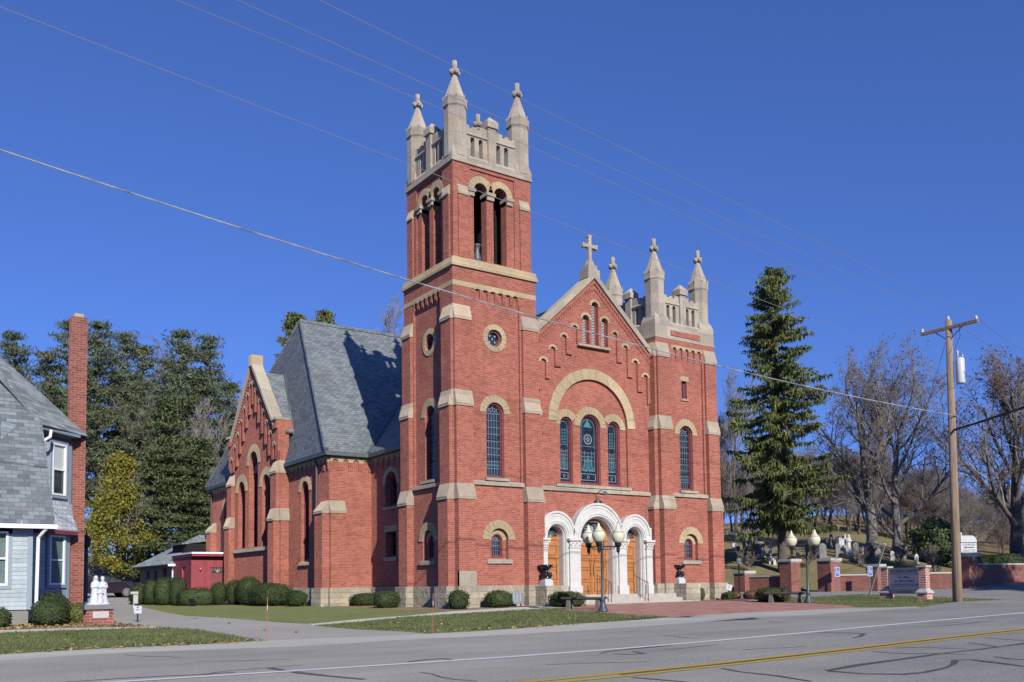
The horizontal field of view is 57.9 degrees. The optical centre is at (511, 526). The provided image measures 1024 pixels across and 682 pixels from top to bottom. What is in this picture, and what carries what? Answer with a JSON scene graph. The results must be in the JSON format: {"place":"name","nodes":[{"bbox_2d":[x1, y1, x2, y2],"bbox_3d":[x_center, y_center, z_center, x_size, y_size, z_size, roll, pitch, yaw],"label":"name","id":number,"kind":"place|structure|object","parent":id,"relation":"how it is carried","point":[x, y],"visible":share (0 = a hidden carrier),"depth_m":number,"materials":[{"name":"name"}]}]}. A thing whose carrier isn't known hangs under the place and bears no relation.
{"place":"outdoors","nodes":[
{"label":"outdoors","id":0,"kind":"place"},
{"bbox_2d":[83,531,90,602],"bbox_3d":[-18.401,1.951,39.933,0.440,3.500,0.381,2,-4,-35],"label":"lamp post","id":1,"kind":"object","parent":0,"point":[87,541],"visible":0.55,"depth_m":39.88,"materials":[{"name":"grey metal"}]},
{"bbox_2d":[88,559,147,582],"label":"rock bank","id":2,"kind":"object","parent":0,"point":[92,571],"visible":0.01,"depth_m":70.61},
{"bbox_2d":[0,628,260,653],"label":"verge","id":3,"kind":"structure","parent":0,"point":[3,652],"depth_m":19.26,"materials":[{"name":"green plant"}]},
{"bbox_2d":[0,597,989,652],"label":"fallen leaves","id":4,"kind":"object","parent":3,"relation":"on","point":[57,625],"visible":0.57,"depth_m":23.79,"materials":[{"name":"plant"}]},
{"bbox_2d":[0,594,1002,653],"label":"grass","id":5,"kind":"structure","parent":3,"relation":"on","point":[7,639],"depth_m":23.71,"materials":[{"name":"plant"}]},
{"bbox_2d":[108,390,194,555],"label":"pine tree","id":6,"kind":"object","parent":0,"point":[144,443],"visible":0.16,"depth_m":78.82,"materials":[{"name":"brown plant"}]},
{"bbox_2d":[88,593,423,640],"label":"driveway","id":7,"kind":"structure","parent":0,"point":[239,627],"depth_m":25.59,"materials":[{"name":"concrete"}]},
{"bbox_2d":[57,365,120,536],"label":"pine tree","id":8,"kind":"object","parent":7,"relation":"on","point":[91,416],"visible":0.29,"depth_m":76.64,"materials":[{"name":"green plant"}]},
{"bbox_2d":[52,319,147,553],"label":"pine tree","id":9,"kind":"object","parent":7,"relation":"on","point":[94,344],"visible":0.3,"depth_m":80.99,"materials":[{"name":"green plant"}]},
{"bbox_2d":[83,575,137,596],"bbox_3d":[-26.898,3.914,60.513,4.580,1.430,1.780,2,-5,-39],"label":"parked car","id":10,"kind":"object","parent":7,"relation":"on","point":[117,587],"visible":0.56,"depth_m":60.34,"materials":[{"name":"purple paint"}]},
{"bbox_2d":[84,446,162,578],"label":"maple tree","id":11,"kind":"object","parent":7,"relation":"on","point":[116,495],"visible":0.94,"depth_m":67.23,"materials":[{"name":"yellow plant"}]},
{"bbox_2d":[85,329,163,557],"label":"pine tree","id":12,"kind":"object","parent":7,"relation":"on","point":[126,339],"visible":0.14,"depth_m":85.34,"materials":[{"name":"green plant"}]},
{"bbox_2d":[96,379,161,553],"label":"pine tree","id":13,"kind":"object","parent":7,"relation":"on","point":[136,386],"visible":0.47,"depth_m":78.06,"materials":[{"name":"green plant"}]},
{"bbox_2d":[102,343,164,553],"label":"pine tree","id":14,"kind":"object","parent":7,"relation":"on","point":[148,364],"visible":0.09,"depth_m":89.84,"materials":[{"name":"green plant"}]},
{"bbox_2d":[311,606,563,625],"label":"path","id":15,"kind":"structure","parent":0,"point":[481,610],"depth_m":33.51,"materials":[{"name":"concrete"}]},
{"bbox_2d":[0,607,917,659],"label":"pavement","id":16,"kind":"structure","parent":0,"point":[543,629],"depth_m":19.70,"materials":[{"name":"concrete"}]},
{"bbox_2d":[316,610,666,633],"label":"lawn","id":17,"kind":"structure","parent":0,"point":[485,623],"depth_m":25.71,"materials":[{"name":"green plant"}]},
{"bbox_2d":[0,583,1023,681],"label":"road","id":18,"kind":"structure","parent":0,"point":[112,666],"depth_m":13.80,"materials":[{"name":"asphalt"}]},
{"bbox_2d":[108,612,1023,681],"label":"road marking","id":19,"kind":"object","parent":18,"relation":"on","point":[521,655],"visible":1,"depth_m":13.61,"materials":[{"name":"white paint"}]},
{"bbox_2d":[732,571,755,591],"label":"brick pier","id":20,"kind":"structure","parent":18,"relation":"on","point":[744,581],"depth_m":61.52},
{"bbox_2d":[749,575,779,590],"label":"brick wall","id":21,"kind":"structure","parent":18,"relation":"on","point":[756,582],"depth_m":60.71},
{"bbox_2d":[519,628,1023,681],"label":"road marking","id":22,"kind":"object","parent":18,"relation":"on","point":[751,658],"visible":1,"depth_m":12.41,"materials":[{"name":"yellow paint"}]},
{"bbox_2d":[553,630,1023,681],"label":"road marking","id":23,"kind":"object","parent":18,"relation":"on","point":[772,659],"visible":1,"depth_m":12.34,"materials":[{"name":"yellow paint"}]},
{"bbox_2d":[777,559,801,591],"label":"brick pier","id":24,"kind":"structure","parent":18,"relation":"on","point":[790,574],"depth_m":58.97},
{"bbox_2d":[625,629,1023,673],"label":"tar line","id":25,"kind":"object","parent":18,"relation":"on","point":[806,654],"visible":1,"depth_m":13.16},
{"bbox_2d":[815,558,841,591],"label":"brick pier","id":26,"kind":"structure","parent":18,"relation":"on","point":[827,581],"depth_m":58.34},
{"bbox_2d":[840,574,869,590],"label":"brick wall","id":27,"kind":"structure","parent":18,"relation":"on","point":[854,582],"depth_m":58.31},
{"bbox_2d":[930,572,951,588],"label":"brick wall","id":28,"kind":"structure","parent":18,"relation":"on","point":[940,580],"depth_m":58.48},
{"bbox_2d":[950,553,979,587],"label":"brick pier","id":29,"kind":"structure","parent":18,"relation":"on","point":[970,570],"depth_m":58.27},
{"bbox_2d":[978,563,1023,586],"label":"brick wall","id":30,"kind":"structure","parent":18,"relation":"on","point":[995,573],"depth_m":59.88,"materials":[{"name":"brick"}]},
{"bbox_2d":[0,0,1023,556],"label":"sky","id":31,"kind":"structure","parent":0,"point":[888,135],"materials":[{"name":"blue"}]},
{"bbox_2d":[128,600,937,627],"bbox_3d":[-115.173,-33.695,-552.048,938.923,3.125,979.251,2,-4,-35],"label":"lawn","id":32,"kind":"structure","parent":0,"point":[309,615],"depth_m":34.62,"materials":[{"name":"green plant"}]},
{"bbox_2d":[0,313,88,624],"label":"house","id":33,"kind":"structure","parent":32,"relation":"on","point":[43,438],"depth_m":30.23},
{"bbox_2d":[0,528,11,588],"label":"window","id":34,"kind":"structure","parent":33,"relation":"in","point":[5,536],"depth_m":26.62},
{"bbox_2d":[45,534,66,587],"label":"window","id":35,"kind":"structure","parent":33,"relation":"in","point":[56,544],"depth_m":30.84,"materials":[{"name":"glass"}]},
{"bbox_2d":[48,438,68,499],"bbox_3d":[-15.226,-1.922,31.050,0.698,1.960,0.698,2,-4,-35],"label":"window","id":36,"kind":"structure","parent":33,"relation":"in","point":[58,463],"depth_m":31.07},
{"bbox_2d":[0,621,148,629],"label":"planting bed","id":37,"kind":"object","parent":32,"relation":"on","point":[72,626],"visible":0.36,"depth_m":25.76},
{"bbox_2d":[30,598,69,625],"bbox_3d":[-13.268,2.497,26.541,1.033,0.895,1.046,2,-4,-35],"label":"clipped bush","id":38,"kind":"object","parent":37,"relation":"on","point":[52,612],"visible":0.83,"depth_m":26.23,"materials":[{"name":"plant"}]},
{"bbox_2d":[80,604,116,624],"bbox_3d":[-12.014,2.584,26.859,0.860,0.630,0.640,2,-4,-35],"label":"statue pedestal","id":39,"kind":"object","parent":37,"relation":"on","point":[99,614],"visible":0.88,"depth_m":26.63,"materials":[{"name":"brick"}]},
{"bbox_2d":[86,575,110,604],"bbox_3d":[-12.020,1.845,26.900,0.680,0.850,0.424,2,-4,-35],"label":"statue","id":40,"kind":"object","parent":39,"relation":"on","point":[98,595],"visible":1,"depth_m":26.79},
{"bbox_2d":[142,578,155,604],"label":"clipped bush","id":41,"kind":"object","parent":32,"relation":"on","point":[148,593],"visible":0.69,"depth_m":51.74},
{"bbox_2d":[114,393,206,582],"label":"fir tree","id":42,"kind":"object","parent":32,"relation":"on","point":[166,421],"visible":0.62,"depth_m":68.95,"materials":[{"name":"green plant"}]},
{"bbox_2d":[153,577,170,604],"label":"clipped bush","id":43,"kind":"object","parent":32,"relation":"on","point":[160,591],"visible":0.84,"depth_m":51.39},
{"bbox_2d":[131,535,205,583],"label":"house","id":44,"kind":"structure","parent":32,"relation":"on","point":[160,565],"depth_m":62.38,"materials":[{"name":"grey"}]},
{"bbox_2d":[151,435,219,547],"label":"fir tree","id":45,"kind":"object","parent":32,"relation":"on","point":[200,454],"visible":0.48,"depth_m":68.86,"materials":[{"name":"green plant"}]},
{"bbox_2d":[169,603,306,606],"bbox_3d":[-16.360,4.228,51.527,5.100,0.313,19.300,2,-4,-35],"label":"planting bed","id":46,"kind":"object","parent":32,"relation":"on","point":[226,604],"visible":0.18,"depth_m":49.73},
{"bbox_2d":[168,577,186,605],"bbox_3d":[-18.648,3.661,51.616,1.037,1.738,1.046,2,-4,-35],"label":"clipped bush","id":47,"kind":"object","parent":46,"relation":"on","point":[176,584],"visible":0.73,"depth_m":51.26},
{"bbox_2d":[176,588,216,605],"bbox_3d":[-17.467,3.947,51.210,2.177,1.128,0.993,0,-4,-15],"label":"clipped bush","id":48,"kind":"object","parent":46,"relation":"on","point":[202,596],"visible":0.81,"depth_m":50.88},
{"bbox_2d":[210,582,226,604],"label":"clipped bush","id":49,"kind":"object","parent":46,"relation":"on","point":[219,588],"visible":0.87,"depth_m":51.50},
{"bbox_2d":[234,576,261,604],"bbox_3d":[-14.446,3.573,50.771,1.429,1.734,2.105,2,-4,-35],"label":"clipped bush","id":50,"kind":"object","parent":46,"relation":"on","point":[242,586],"visible":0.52,"depth_m":50.21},
{"bbox_2d":[246,582,292,605],"bbox_3d":[-12.490,3.546,47.732,2.131,1.360,3.050,2,-4,-35],"label":"clipped bush","id":51,"kind":"object","parent":46,"relation":"on","point":[274,593],"visible":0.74,"depth_m":46.78,"materials":[{"name":"plant"}]},
{"bbox_2d":[285,590,307,606],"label":"clipped bush","id":52,"kind":"object","parent":46,"relation":"on","point":[295,598],"visible":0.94,"depth_m":45.01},
{"bbox_2d":[274,311,306,358],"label":"tree","id":53,"kind":"object","parent":32,"relation":"on","point":[290,321],"visible":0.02,"depth_m":76.74,"materials":[{"name":"green plant"}]},
{"bbox_2d":[339,605,538,610],"bbox_3d":[-3.943,3.568,41.170,6.300,0.050,11.900,2,-4,-35],"label":"planting bed","id":54,"kind":"object","parent":32,"relation":"on","point":[422,608],"visible":0.58,"depth_m":37.92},
{"bbox_2d":[349,592,375,605],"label":"clipped bush","id":55,"kind":"object","parent":54,"relation":"on","point":[362,599],"visible":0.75,"depth_m":43.99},
{"bbox_2d":[372,591,400,607],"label":"clipped bush","id":56,"kind":"object","parent":54,"relation":"on","point":[386,599],"visible":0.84,"depth_m":39.39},
{"bbox_2d":[446,589,469,608],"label":"clipped bush","id":57,"kind":"object","parent":54,"relation":"on","point":[457,598],"visible":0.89,"depth_m":36.29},
{"bbox_2d":[484,589,512,607],"bbox_3d":[-0.556,2.997,37.949,1.153,0.848,1.124,2,-4,-35],"label":"clipped bush","id":58,"kind":"object","parent":54,"relation":"on","point":[497,598],"visible":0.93,"depth_m":37.59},
{"bbox_2d":[167,53,727,607],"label":"church","id":59,"kind":"structure","parent":32,"relation":"on","point":[439,449],"depth_m":43.45,"materials":[{"name":"brick"}]},
{"bbox_2d":[246,444,260,545],"bbox_3d":[-14.351,-1.755,52.252,0.595,5.820,2.320,2,-4,-35],"label":"window","id":60,"kind":"structure","parent":59,"relation":"in","point":[253,447],"depth_m":52.76,"materials":[{"name":"red paint"}]},
{"bbox_2d":[298,475,311,565],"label":"window","id":61,"kind":"structure","parent":59,"relation":"in","point":[306,478],"depth_m":47.51,"materials":[{"name":"red paint"}]},
{"bbox_2d":[382,466,398,510],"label":"window","id":62,"kind":"structure","parent":59,"relation":"in","point":[395,477],"depth_m":44.71,"materials":[{"name":"red paint"}]},
{"bbox_2d":[422,328,435,355],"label":"round window","id":63,"kind":"structure","parent":59,"relation":"in","point":[431,342],"depth_m":40.55,"materials":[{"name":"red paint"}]},
{"bbox_2d":[421,398,438,479],"bbox_3d":[-3.456,-3.792,40.182,0.255,3.580,1.560,2,-4,-35],"label":"window","id":64,"kind":"structure","parent":59,"relation":"in","point":[431,417],"depth_m":40.41,"materials":[{"name":"glass"}]},
{"bbox_2d":[483,324,505,351],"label":"round window","id":65,"kind":"structure","parent":59,"relation":"in","point":[492,336],"depth_m":39.99,"materials":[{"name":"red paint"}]},
{"bbox_2d":[480,395,509,477],"bbox_3d":[-0.774,-3.857,39.697,1.560,3.580,0.255,2,-4,-35],"label":"window","id":66,"kind":"structure","parent":59,"relation":"in","point":[494,414],"depth_m":39.82,"materials":[{"name":"glass"}]},
{"bbox_2d":[548,537,558,585],"bbox_3d":[1.742,1.780,41.489,0.930,2.610,0.158,2,-4,-35],"label":"door","id":67,"kind":"structure","parent":59,"relation":"in","point":[553,545],"depth_m":41.62,"materials":[{"name":"brown wood"}]},
{"bbox_2d":[557,409,575,483],"bbox_3d":[2.386,-3.674,42.402,1.331,3.435,0.255,2,-4,-35],"label":"window","id":68,"kind":"structure","parent":59,"relation":"in","point":[564,423],"depth_m":42.54,"materials":[{"name":"blue glass"}]},
{"bbox_2d":[574,407,605,485],"bbox_3d":[3.609,-3.756,43.256,1.910,3.675,0.255,2,-4,-35],"label":"window","id":69,"kind":"structure","parent":59,"relation":"in","point":[589,427],"depth_m":43.38,"materials":[{"name":"blue glass"}]},
{"bbox_2d":[581,538,607,594],"bbox_3d":[3.706,1.841,42.849,1.980,2.610,0.158,2,-4,-35],"label":"door","id":70,"kind":"structure","parent":59,"relation":"in","point":[591,563],"depth_m":42.85,"materials":[{"name":"brown wood"}]},
{"bbox_2d":[604,414,624,486],"bbox_3d":[4.843,-3.616,44.103,1.340,3.470,0.255,2,-4,-35],"label":"window","id":71,"kind":"structure","parent":59,"relation":"in","point":[612,429],"depth_m":44.19,"materials":[{"name":"blue glass"}]},
{"bbox_2d":[627,539,635,593],"bbox_3d":[5.556,1.898,44.129,0.930,2.610,0.158,2,-4,-35],"label":"door","id":72,"kind":"structure","parent":59,"relation":"in","point":[631,580],"depth_m":44.23,"materials":[{"name":"brown wood"}]},
{"bbox_2d":[675,419,696,490],"bbox_3d":[8.639,-3.567,46.210,1.560,3.580,0.255,2,-4,-35],"label":"window","id":73,"kind":"structure","parent":59,"relation":"in","point":[684,433],"depth_m":46.35,"materials":[{"name":"blue glass"}]},
{"bbox_2d":[550,600,853,616],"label":"plaza","id":74,"kind":"structure","parent":0,"point":[684,608],"depth_m":35.25,"materials":[{"name":"brick"}]},
{"bbox_2d":[547,591,586,606],"bbox_3d":[2.242,3.002,37.890,1.451,0.741,1.445,2,-4,-35],"label":"clipped bush","id":75,"kind":"object","parent":74,"relation":"on","point":[555,600],"visible":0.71,"depth_m":37.48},
{"bbox_2d":[582,521,624,611],"bbox_3d":[3.207,1.436,33.135,1.538,3.200,1.482,2,-4,-35],"label":"lamp post","id":76,"kind":"object","parent":74,"relation":"on","point":[596,535],"visible":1,"depth_m":33.00,"materials":[{"name":"grey metal"}]},
{"bbox_2d":[754,587,791,601],"bbox_3d":[11.729,3.103,41.663,1.458,0.780,1.452,2,-4,-35],"label":"clipped bush","id":77,"kind":"object","parent":74,"relation":"on","point":[760,595],"visible":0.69,"depth_m":41.29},
{"bbox_2d":[786,528,820,602],"bbox_3d":[12.784,1.681,39.680,1.489,3.200,1.530,2,-4,-35],"label":"lamp post","id":78,"kind":"object","parent":74,"relation":"on","point":[814,539],"visible":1,"depth_m":39.60,"materials":[{"name":"grey metal"}]},
{"bbox_2d":[723,515,1023,554],"bbox_3d":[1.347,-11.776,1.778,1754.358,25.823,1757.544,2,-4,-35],"label":"woodland ground","id":79,"kind":"structure","parent":0,"point":[987,548],"depth_m":132.90,"materials":[{"name":"brown plant"}]},
{"bbox_2d":[0,330,54,403],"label":"pine tree","id":80,"kind":"object","parent":79,"relation":"on","point":[14,346],"visible":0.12,"depth_m":84.33,"materials":[{"name":"green plant"}]},
{"bbox_2d":[27,348,91,496],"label":"pine tree","id":81,"kind":"object","parent":79,"relation":"on","point":[43,369],"visible":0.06,"depth_m":88.09,"materials":[{"name":"green plant"}]},
{"bbox_2d":[35,319,109,456],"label":"pine tree","id":82,"kind":"object","parent":79,"relation":"on","point":[58,401],"visible":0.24,"depth_m":86.68,"materials":[{"name":"green plant"}]},
{"bbox_2d":[103,333,223,554],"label":"tree","id":83,"kind":"object","parent":79,"relation":"on","point":[164,354],"visible":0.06,"depth_m":90.74,"materials":[{"name":"grey plant"}]},
{"bbox_2d":[135,327,215,529],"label":"pine tree","id":84,"kind":"object","parent":79,"relation":"on","point":[180,364],"visible":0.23,"depth_m":86.86,"materials":[{"name":"green plant"}]},
{"bbox_2d":[160,398,233,530],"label":"bare tree","id":85,"kind":"object","parent":79,"relation":"on","point":[198,416],"visible":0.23,"depth_m":76.26,"materials":[{"name":"brown plant"}]},
{"bbox_2d":[176,333,233,529],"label":"pine tree","id":86,"kind":"object","parent":79,"relation":"on","point":[207,355],"visible":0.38,"depth_m":86.03,"materials":[{"name":"green plant"}]},
{"bbox_2d":[202,380,242,504],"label":"pine tree","id":87,"kind":"object","parent":79,"relation":"on","point":[229,388],"visible":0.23,"depth_m":82.12,"materials":[{"name":"green plant"}]},
{"bbox_2d":[373,294,403,334],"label":"bare tree","id":88,"kind":"object","parent":79,"relation":"on","point":[388,325],"visible":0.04,"depth_m":90.81,"materials":[{"name":"grey plant"}]},
{"bbox_2d":[724,524,1023,591],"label":"hillside","id":89,"kind":"structure","parent":0,"point":[763,567],"depth_m":70.79,"materials":[{"name":"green plant"}]},
{"bbox_2d":[720,459,753,530],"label":"bare tree","id":90,"kind":"object","parent":89,"relation":"on","point":[725,492],"visible":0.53,"depth_m":96.19,"materials":[{"name":"brown plant"}]},
{"bbox_2d":[718,367,760,532],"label":"bare tree","id":91,"kind":"object","parent":89,"relation":"on","point":[728,433],"visible":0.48,"depth_m":95.78,"materials":[{"name":"brown plant"}]},
{"bbox_2d":[721,266,855,572],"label":"spruce tree","id":92,"kind":"object","parent":89,"relation":"on","point":[780,513],"visible":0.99,"depth_m":66.96,"materials":[{"name":"green plant"}]},
{"bbox_2d":[807,444,842,530],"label":"bare tree","id":93,"kind":"object","parent":89,"relation":"on","point":[830,505],"visible":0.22,"depth_m":95.00,"materials":[{"name":"brown plant"}]},
{"bbox_2d":[829,470,862,533],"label":"bare tree","id":94,"kind":"object","parent":89,"relation":"on","point":[849,513],"visible":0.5,"depth_m":90.95,"materials":[{"name":"brown plant"}]},
{"bbox_2d":[833,455,890,534],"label":"bare tree","id":95,"kind":"object","parent":89,"relation":"on","point":[859,518],"visible":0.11,"depth_m":92.42,"materials":[{"name":"brown plant"}]},
{"bbox_2d":[790,333,934,555],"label":"bare tree","id":96,"kind":"object","parent":89,"relation":"on","point":[871,525],"visible":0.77,"depth_m":72.07,"materials":[{"name":"grey plant"}]},
{"bbox_2d":[811,330,991,558],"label":"bare tree","id":97,"kind":"object","parent":89,"relation":"on","point":[895,532],"visible":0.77,"depth_m":70.71,"materials":[{"name":"grey plant"}]},
{"bbox_2d":[889,459,968,526],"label":"bare tree","id":98,"kind":"object","parent":89,"relation":"on","point":[906,494],"visible":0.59,"depth_m":90.72,"materials":[{"name":"brown plant"}]},
{"bbox_2d":[898,455,959,526],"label":"bare tree","id":99,"kind":"object","parent":89,"relation":"on","point":[919,503],"visible":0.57,"depth_m":90.60,"materials":[{"name":"brown plant"}]},
{"bbox_2d":[908,516,962,565],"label":"rhododendron","id":100,"kind":"object","parent":89,"relation":"on","point":[937,531],"visible":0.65,"depth_m":70.12,"materials":[{"name":"green plant"}]},
{"bbox_2d":[904,338,1023,554],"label":"bare tree","id":101,"kind":"object","parent":89,"relation":"on","point":[998,384],"visible":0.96,"depth_m":64.87,"materials":[{"name":"brown plant"}]},
{"bbox_2d":[927,487,1003,542],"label":"bare tree","id":102,"kind":"object","parent":89,"relation":"on","point":[961,506],"visible":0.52,"depth_m":88.16,"materials":[{"name":"brown plant"}]},
{"bbox_2d":[968,490,1023,553],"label":"bare tree","id":103,"kind":"object","parent":89,"relation":"on","point":[1005,530],"visible":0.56,"depth_m":88.67,"materials":[{"name":"brown plant"}]},
{"bbox_2d":[980,553,1023,562],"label":"clipped bush","id":104,"kind":"object","parent":89,"relation":"on","point":[1005,558],"visible":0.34,"depth_m":62.72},
{"bbox_2d":[785,594,996,607],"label":"island lawn","id":105,"kind":"structure","parent":0,"point":[868,601],"depth_m":41.32,"materials":[{"name":"green plant"}]},
{"bbox_2d":[878,565,933,599],"bbox_3d":[18.861,2.731,44.377,0.707,1.680,3.060,1,-4,-22],"label":"church sign","id":106,"kind":"object","parent":105,"relation":"on","point":[912,580],"visible":1,"depth_m":44.23,"materials":[{"name":"brick"}]},
{"bbox_2d":[920,315,978,601],"bbox_3d":[18.664,-2.766,39.062,0.673,12.466,2.522,3,-5,-44],"label":"utility pole","id":107,"kind":"object","parent":105,"relation":"on","point":[957,595],"visible":1,"depth_m":38.98,"materials":[{"name":"brown wood"}]},
{"bbox_2d":[1,7,947,371],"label":"overhead wire","id":108,"kind":"object","parent":107,"relation":"attached to","point":[427,171],"visible":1,"depth_m":24.52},
{"bbox_2d":[0,149,956,415],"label":"overhead wire","id":109,"kind":"object","parent":107,"relation":"attached to","point":[422,283],"visible":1,"depth_m":24.05,"materials":[{"name":"metal"}]},
{"bbox_2d":[177,0,920,329],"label":"overhead wire","id":110,"kind":"object","parent":107,"relation":"attached to","point":[515,140],"visible":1,"depth_m":27.93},
{"bbox_2d":[237,0,946,317],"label":"overhead wire","id":111,"kind":"object","parent":107,"relation":"attached to","point":[557,143],"visible":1,"depth_m":27.34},
{"bbox_2d":[320,0,974,316],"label":"overhead wire","id":112,"kind":"object","parent":107,"relation":"attached to","point":[614,144],"visible":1,"depth_m":27.07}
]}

